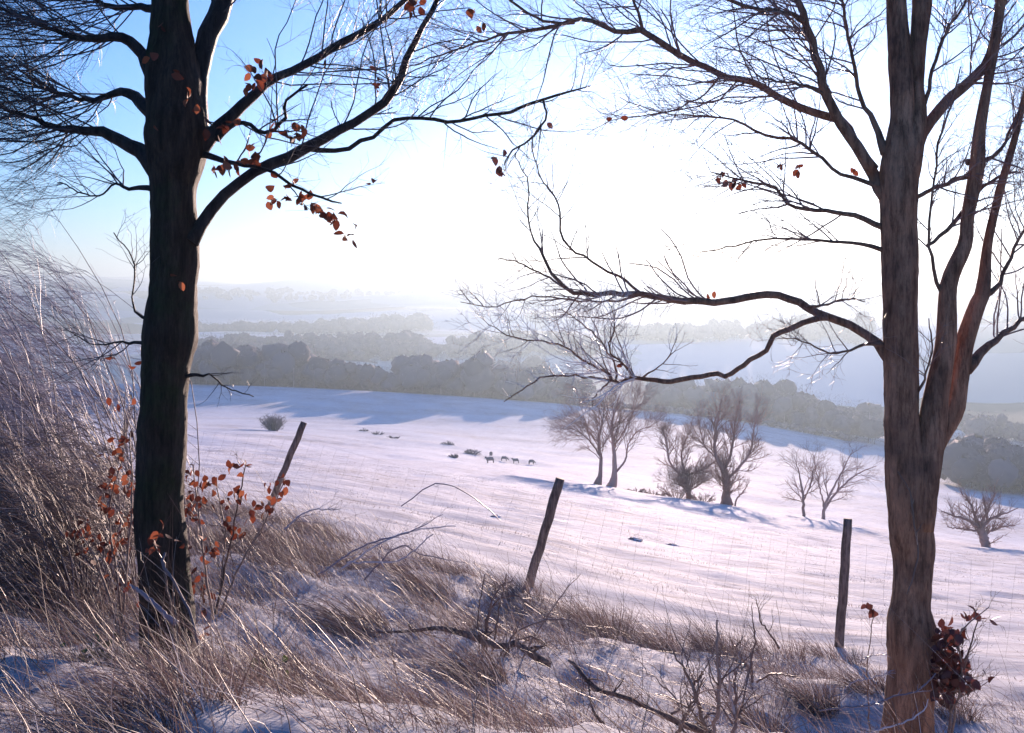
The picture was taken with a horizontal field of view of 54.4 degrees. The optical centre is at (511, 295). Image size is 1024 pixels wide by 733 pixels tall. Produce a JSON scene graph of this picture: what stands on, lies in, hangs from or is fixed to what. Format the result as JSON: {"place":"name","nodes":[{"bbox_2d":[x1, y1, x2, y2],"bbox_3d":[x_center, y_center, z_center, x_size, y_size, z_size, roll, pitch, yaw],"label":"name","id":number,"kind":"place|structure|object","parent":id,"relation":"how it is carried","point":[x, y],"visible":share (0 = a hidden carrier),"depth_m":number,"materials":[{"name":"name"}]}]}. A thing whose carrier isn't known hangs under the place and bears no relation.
{"place":"outdoors","nodes":[
{"label":"outdoors","id":0,"kind":"place"},
{"bbox_2d":[0,266,1023,732],"bbox_3d":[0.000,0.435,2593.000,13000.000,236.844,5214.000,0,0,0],"label":"ground","id":1,"kind":"structure","parent":0,"point":[422,426],"depth_m":51.03,"materials":[{"name":"white snow"}]},
{"bbox_2d":[0,213,91,523],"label":"bare shrub","id":2,"kind":"object","parent":1,"relation":"on","point":[8,355],"visible":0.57,"depth_m":8.07,"materials":[{"name":"brown plant"}]},
{"bbox_2d":[0,396,134,624],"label":"brown bush","id":3,"kind":"object","parent":1,"relation":"on","point":[26,541],"visible":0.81,"depth_m":6.60,"materials":[{"name":"brown plant"}]},
{"bbox_2d":[0,413,138,598],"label":"brown bush","id":4,"kind":"object","parent":1,"relation":"on","point":[94,494],"visible":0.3,"depth_m":7.36,"materials":[{"name":"brown plant"}]},
{"bbox_2d":[0,152,140,556],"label":"bare shrub","id":5,"kind":"object","parent":1,"relation":"on","point":[46,386],"visible":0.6,"depth_m":9.00,"materials":[{"name":"brown plant"}]},
{"bbox_2d":[0,206,140,496],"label":"bare shrub","id":6,"kind":"object","parent":1,"relation":"on","point":[57,327],"visible":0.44,"depth_m":13.05,"materials":[{"name":"brown plant"}]},
{"bbox_2d":[0,230,199,551],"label":"bare shrub","id":7,"kind":"object","parent":1,"relation":"on","point":[105,391],"visible":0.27,"depth_m":9.57,"materials":[{"name":"brown plant"}]},
{"bbox_2d":[59,633,142,671],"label":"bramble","id":8,"kind":"object","parent":1,"relation":"on","point":[103,645],"visible":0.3,"depth_m":5.29,"materials":[{"name":"brown plant"}]},
{"bbox_2d":[65,354,140,629],"bbox_3d":[-2.596,1.260,6.368,0.578,1.798,0.420,0,0,0],"label":"beech sapling","id":9,"kind":"object","parent":1,"relation":"on","point":[108,510],"visible":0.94,"depth_m":6.40,"materials":[{"name":"orange plant"}]},
{"bbox_2d":[0,639,211,732],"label":"grass tussock","id":10,"kind":"object","parent":1,"relation":"on","point":[163,718],"depth_m":3.60,"materials":[{"name":"brown plant"}]},
{"bbox_2d":[6,605,275,732],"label":"grass tussock","id":11,"kind":"object","parent":1,"relation":"on","point":[199,687],"depth_m":3.86,"materials":[{"name":"brown plant"}]},
{"bbox_2d":[145,520,191,651],"bbox_3d":[-1.891,1.575,5.365,0.294,0.741,0.168,0,0,19],"label":"beech sapling","id":12,"kind":"object","parent":1,"relation":"on","point":[151,540],"visible":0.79,"depth_m":5.38,"materials":[{"name":"orange plant"}]},
{"bbox_2d":[160,552,201,663],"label":"dry stalk","id":13,"kind":"object","parent":1,"relation":"on","point":[178,590],"visible":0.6,"depth_m":5.12,"materials":[{"name":"brown plant"}]},
{"bbox_2d":[184,451,289,637],"bbox_3d":[-1.795,1.567,6.334,0.766,1.170,0.469,0,0,-12],"label":"beech sapling","id":14,"kind":"object","parent":1,"relation":"on","point":[205,484],"visible":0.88,"depth_m":6.32,"materials":[{"name":"orange plant"}]},
{"bbox_2d":[256,412,286,430],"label":"round bush","id":15,"kind":"object","parent":1,"relation":"on","point":[272,423],"visible":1,"depth_m":181.67,"materials":[{"name":"grey plant"}]},
{"bbox_2d":[251,654,296,679],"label":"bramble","id":16,"kind":"object","parent":1,"relation":"on","point":[284,660],"visible":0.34,"depth_m":5.39,"materials":[{"name":"brown plant"}]},
{"bbox_2d":[198,311,437,334],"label":"woodland","id":17,"kind":"object","parent":1,"relation":"on","point":[413,322],"visible":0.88,"depth_m":1454.50,"materials":[{"name":"grey plant"}]},
{"bbox_2d":[0,0,636,667],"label":"beech tree","id":18,"kind":"object","parent":1,"relation":"on","point":[182,136],"visible":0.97,"depth_m":5.73,"materials":[{"name":"brown plant"}]},
{"bbox_2d":[129,584,178,625],"bbox_3d":[-1.916,1.654,5.321,0.289,0.212,0.038,0,0,10],"label":"dead stick","id":19,"kind":"object","parent":18,"relation":"attached to","point":[158,607],"visible":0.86,"depth_m":5.32,"materials":[{"name":"grey wood"}]},
{"bbox_2d":[255,573,394,638],"bbox_3d":[-1.458,2.361,7.637,1.149,0.448,0.987,0,0,0],"label":"grass tussock","id":20,"kind":"object","parent":1,"relation":"on","point":[331,623],"depth_m":7.57,"materials":[{"name":"brown plant"}]},
{"bbox_2d":[197,286,518,302],"bbox_3d":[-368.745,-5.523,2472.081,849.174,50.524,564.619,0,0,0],"label":"woodland","id":21,"kind":"object","parent":1,"relation":"on","point":[269,291],"visible":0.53,"depth_m":2348.76,"materials":[{"name":"grey plant"}]},
{"bbox_2d":[284,492,467,582],"bbox_3d":[-1.142,2.050,8.474,1.581,0.766,0.390,0,0,-9],"label":"bramble","id":22,"kind":"object","parent":1,"relation":"on","point":[388,552],"visible":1,"depth_m":8.51,"materials":[{"name":"brown plant"}]},
{"bbox_2d":[189,331,595,405],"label":"woodland","id":23,"kind":"object","parent":1,"relation":"on","point":[296,363],"visible":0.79,"depth_m":440.79,"materials":[{"name":"plant"}]},
{"bbox_2d":[198,325,603,360],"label":"woodland","id":24,"kind":"object","parent":1,"relation":"on","point":[390,345],"visible":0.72,"depth_m":926.28,"materials":[{"name":"grey plant"}]},
{"bbox_2d":[366,548,457,603],"bbox_3d":[-1.060,2.630,9.381,1.044,0.502,0.851,0,0,-30],"label":"grass tussock","id":25,"kind":"object","parent":1,"relation":"on","point":[415,579],"depth_m":9.39,"materials":[{"name":"brown plant"}]},
{"bbox_2d":[370,624,517,692],"bbox_3d":[-0.470,2.332,6.470,0.911,0.416,0.900,0,0,-28],"label":"grass tussock","id":26,"kind":"object","parent":1,"relation":"on","point":[464,668],"depth_m":6.43,"materials":[{"name":"brown plant"}]},
{"bbox_2d":[440,441,454,445],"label":"scrub","id":27,"kind":"object","parent":1,"relation":"on","point":[448,443],"visible":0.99,"depth_m":198.97,"materials":[{"name":"grey plant"}]},
{"bbox_2d":[401,483,500,520],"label":"bramble","id":28,"kind":"object","parent":1,"relation":"on","point":[455,487],"visible":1,"depth_m":10.44,"materials":[{"name":"brown plant"}]},
{"bbox_2d":[370,619,551,666],"bbox_3d":[-0.372,2.481,7.162,1.314,0.391,0.286,0,0,0],"label":"fallen branch","id":29,"kind":"object","parent":1,"relation":"on","point":[527,650],"visible":0.84,"depth_m":7.12,"materials":[{"name":"brown wood"}]},
{"bbox_2d":[464,449,480,454],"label":"scrub","id":30,"kind":"object","parent":1,"relation":"on","point":[467,451],"visible":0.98,"depth_m":169.02,"materials":[{"name":"grey plant"}]},
{"bbox_2d":[485,456,493,462],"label":"sheep","id":31,"kind":"object","parent":1,"relation":"on","point":[489,458],"visible":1,"depth_m":129.54},
{"bbox_2d":[461,558,548,602],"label":"grass tussock","id":32,"kind":"object","parent":1,"relation":"on","point":[510,587],"depth_m":9.92,"materials":[{"name":"brown plant"}]},
{"bbox_2d":[0,434,1023,732],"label":"dead grass","id":33,"kind":"structure","parent":1,"relation":"on","point":[320,558],"depth_m":6.02,"materials":[{"name":"beige plant"}]},
{"bbox_2d":[36,445,1023,684],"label":"field stubble","id":34,"kind":"object","parent":1,"relation":"on","point":[611,527],"visible":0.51,"depth_m":25.73,"materials":[{"name":"brown plant"}]},
{"bbox_2d":[493,351,567,369],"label":"woodland","id":35,"kind":"object","parent":1,"relation":"on","point":[533,361],"visible":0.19,"depth_m":753.74,"materials":[{"name":"grey plant"}]},
{"bbox_2d":[462,561,603,658],"bbox_3d":[0.175,2.320,7.325,1.070,0.916,0.551,0,0,0],"label":"bare bush","id":36,"kind":"object","parent":1,"relation":"on","point":[491,606],"visible":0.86,"depth_m":7.28,"materials":[{"name":"brown plant"}]},
{"bbox_2d":[114,406,1023,658],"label":"wire fence","id":37,"kind":"object","parent":1,"relation":"on","point":[844,559],"visible":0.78,"depth_m":11.10,"materials":[{"name":"brown wood"}]},
{"bbox_2d":[541,375,625,484],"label":"bare tree","id":38,"kind":"object","parent":1,"relation":"on","point":[598,441],"visible":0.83,"depth_m":87.81,"materials":[{"name":"brown plant"}]},
{"bbox_2d":[590,702,605,724],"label":"bent twig","id":39,"kind":"object","parent":1,"relation":"on","point":[596,716],"visible":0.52,"depth_m":5.32,"materials":[{"name":"brown wood"}]},
{"bbox_2d":[557,591,653,639],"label":"grass tussock","id":40,"kind":"object","parent":1,"relation":"on","point":[606,623],"depth_m":9.07,"materials":[{"name":"brown plant"}]},
{"bbox_2d":[588,370,680,487],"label":"bare tree","id":41,"kind":"object","parent":1,"relation":"on","point":[612,482],"visible":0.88,"depth_m":87.80,"materials":[{"name":"brown plant"}]},
{"bbox_2d":[587,602,683,653],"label":"grass tussock","id":42,"kind":"object","parent":1,"relation":"on","point":[652,638],"depth_m":8.94,"materials":[{"name":"brown plant"}]},
{"bbox_2d":[628,537,642,541],"bbox_3d":[2.930,5.790,23.623,0.478,0.107,0.507,0,0,-25],"label":"molehill","id":43,"kind":"object","parent":1,"relation":"on","point":[636,539],"visible":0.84,"depth_m":23.60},
{"bbox_2d":[623,488,648,492],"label":"scrub","id":44,"kind":"object","parent":1,"relation":"on","point":[642,490],"visible":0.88,"depth_m":88.02,"materials":[{"name":"brown plant"}]},
{"bbox_2d":[568,659,718,732],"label":"fallen branch","id":45,"kind":"object","parent":1,"relation":"on","point":[692,727],"visible":0.84,"depth_m":5.64,"materials":[{"name":"brown wood"}]},
{"bbox_2d":[645,489,665,495],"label":"scrub","id":46,"kind":"object","parent":1,"relation":"on","point":[663,494],"visible":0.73,"depth_m":87.64,"materials":[{"name":"brown plant"}]},
{"bbox_2d":[655,483,693,498],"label":"scrub","id":47,"kind":"object","parent":1,"relation":"on","point":[669,494],"visible":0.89,"depth_m":86.97,"materials":[{"name":"brown plant"}]},
{"bbox_2d":[341,0,1023,732],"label":"beech tree","id":48,"kind":"object","parent":1,"relation":"on","point":[915,442],"visible":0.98,"depth_m":5.20,"materials":[{"name":"brown plant"}]},
{"bbox_2d":[596,602,776,732],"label":"bare bush","id":49,"kind":"object","parent":1,"relation":"on","point":[732,702],"visible":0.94,"depth_m":4.58,"materials":[{"name":"brown plant"}]},
{"bbox_2d":[648,413,729,498],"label":"bare tree","id":50,"kind":"object","parent":1,"relation":"on","point":[680,477],"visible":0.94,"depth_m":87.53,"materials":[{"name":"brown plant"}]},
{"bbox_2d":[689,491,715,501],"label":"scrub","id":51,"kind":"object","parent":1,"relation":"on","point":[700,499],"visible":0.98,"depth_m":86.93,"materials":[{"name":"brown plant"}]},
{"bbox_2d":[566,398,853,440],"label":"hedgerow","id":52,"kind":"object","parent":1,"relation":"on","point":[771,422],"visible":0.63,"depth_m":410.13,"materials":[{"name":"plant"}]},
{"bbox_2d":[668,614,764,661],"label":"grass tussock","id":53,"kind":"object","parent":1,"relation":"on","point":[709,644],"depth_m":8.99,"materials":[{"name":"brown plant"}]},
{"bbox_2d":[673,381,774,504],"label":"bare tree","id":54,"kind":"object","parent":1,"relation":"on","point":[723,463],"visible":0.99,"depth_m":87.81,"materials":[{"name":"brown plant"}]},
{"bbox_2d":[592,309,882,344],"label":"woodland","id":55,"kind":"object","parent":1,"relation":"on","point":[722,329],"visible":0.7,"depth_m":1149.03,"materials":[{"name":"grey plant"}]},
{"bbox_2d":[734,478,749,505],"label":"bare tree","id":56,"kind":"object","parent":1,"relation":"on","point":[741,492],"visible":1,"depth_m":86.95,"materials":[{"name":"brown plant"}]},
{"bbox_2d":[631,371,883,443],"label":"woodland","id":57,"kind":"object","parent":1,"relation":"on","point":[790,404],"visible":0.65,"depth_m":430.68,"materials":[{"name":"grey plant"}]},
{"bbox_2d":[699,672,829,732],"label":"grass tussock","id":58,"kind":"object","parent":1,"relation":"on","point":[777,724],"depth_m":6.70,"materials":[{"name":"brown plant"}]},
{"bbox_2d":[729,588,802,688],"bbox_3d":[1.615,2.181,6.393,0.475,0.621,0.348,0,0,0],"label":"bare bush","id":59,"kind":"object","parent":1,"relation":"on","point":[747,665],"visible":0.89,"depth_m":6.37,"materials":[{"name":"brown plant"}]},
{"bbox_2d":[719,623,823,666],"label":"grass tussock","id":60,"kind":"object","parent":1,"relation":"on","point":[782,647],"depth_m":9.36,"materials":[{"name":"brown plant"}]},
{"bbox_2d":[739,654,859,717],"bbox_3d":[2.094,2.871,7.227,0.869,0.491,0.912,0,0,0],"label":"grass tussock","id":61,"kind":"object","parent":1,"relation":"on","point":[807,696],"depth_m":7.20,"materials":[{"name":"brown plant"}]},
{"bbox_2d":[772,446,836,516],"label":"bare tree","id":62,"kind":"object","parent":1,"relation":"on","point":[803,497],"visible":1,"depth_m":80.15,"materials":[{"name":"brown plant"}]},
{"bbox_2d":[780,625,871,665],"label":"grass tussock","id":63,"kind":"object","parent":1,"relation":"on","point":[855,661],"depth_m":9.71,"materials":[{"name":"brown plant"}]},
{"bbox_2d":[790,437,882,518],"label":"bare tree","id":64,"kind":"object","parent":1,"relation":"on","point":[826,503],"visible":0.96,"depth_m":80.14,"materials":[{"name":"brown plant"}]},
{"bbox_2d":[798,650,885,695],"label":"grass tussock","id":65,"kind":"object","parent":1,"relation":"on","point":[858,684],"depth_m":7.61,"materials":[{"name":"brown plant"}]},
{"bbox_2d":[842,670,895,694],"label":"bramble","id":66,"kind":"object","parent":1,"relation":"on","point":[869,678],"visible":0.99,"depth_m":4.79,"materials":[{"name":"plant"}]},
{"bbox_2d":[861,602,878,731],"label":"beech sapling","id":67,"kind":"object","parent":1,"relation":"on","point":[873,613],"visible":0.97,"depth_m":5.55,"materials":[{"name":"red plant"}]},
{"bbox_2d":[856,646,890,665],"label":"bramble","id":68,"kind":"object","parent":1,"relation":"on","point":[870,656],"visible":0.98,"depth_m":4.80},
{"bbox_2d":[819,673,935,711],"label":"bramble","id":69,"kind":"object","parent":1,"relation":"on","point":[898,694],"visible":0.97,"depth_m":4.80,"materials":[{"name":"plant"}]},
{"bbox_2d":[866,700,927,732],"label":"bramble","id":70,"kind":"object","parent":1,"relation":"on","point":[905,721],"visible":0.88,"depth_m":4.79,"materials":[{"name":"plant"}]},
{"bbox_2d":[873,420,1023,495],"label":"woodland","id":71,"kind":"object","parent":1,"relation":"on","point":[976,459],"visible":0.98,"depth_m":256.48,"materials":[{"name":"grey plant"}]},
{"bbox_2d":[924,590,1007,732],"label":"beech sapling","id":72,"kind":"object","parent":1,"relation":"on","point":[952,671],"visible":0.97,"depth_m":4.95,"materials":[{"name":"red plant"}]},
{"bbox_2d":[934,691,998,724],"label":"grass tussock","id":73,"kind":"object","parent":1,"relation":"on","point":[971,716],"depth_m":7.11,"materials":[{"name":"brown plant"}]},
{"bbox_2d":[935,313,1023,324],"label":"woodland","id":74,"kind":"object","parent":1,"relation":"on","point":[1014,319],"visible":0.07,"depth_m":1382.46,"materials":[{"name":"grey plant"}]},
{"bbox_2d":[938,476,1023,547],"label":"bare tree","id":75,"kind":"object","parent":1,"relation":"on","point":[980,530],"visible":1,"depth_m":72.87,"materials":[{"name":"brown plant"}]},
{"bbox_2d":[951,408,1023,443],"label":"woodland","id":76,"kind":"object","parent":1,"relation":"on","point":[998,422],"visible":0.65,"depth_m":519.89,"materials":[{"name":"grey plant"}]},
{"bbox_2d":[0,0,1023,291],"label":"sky","id":77,"kind":"structure","parent":0,"point":[421,218],"materials":[{"name":"blue"}]}
]}

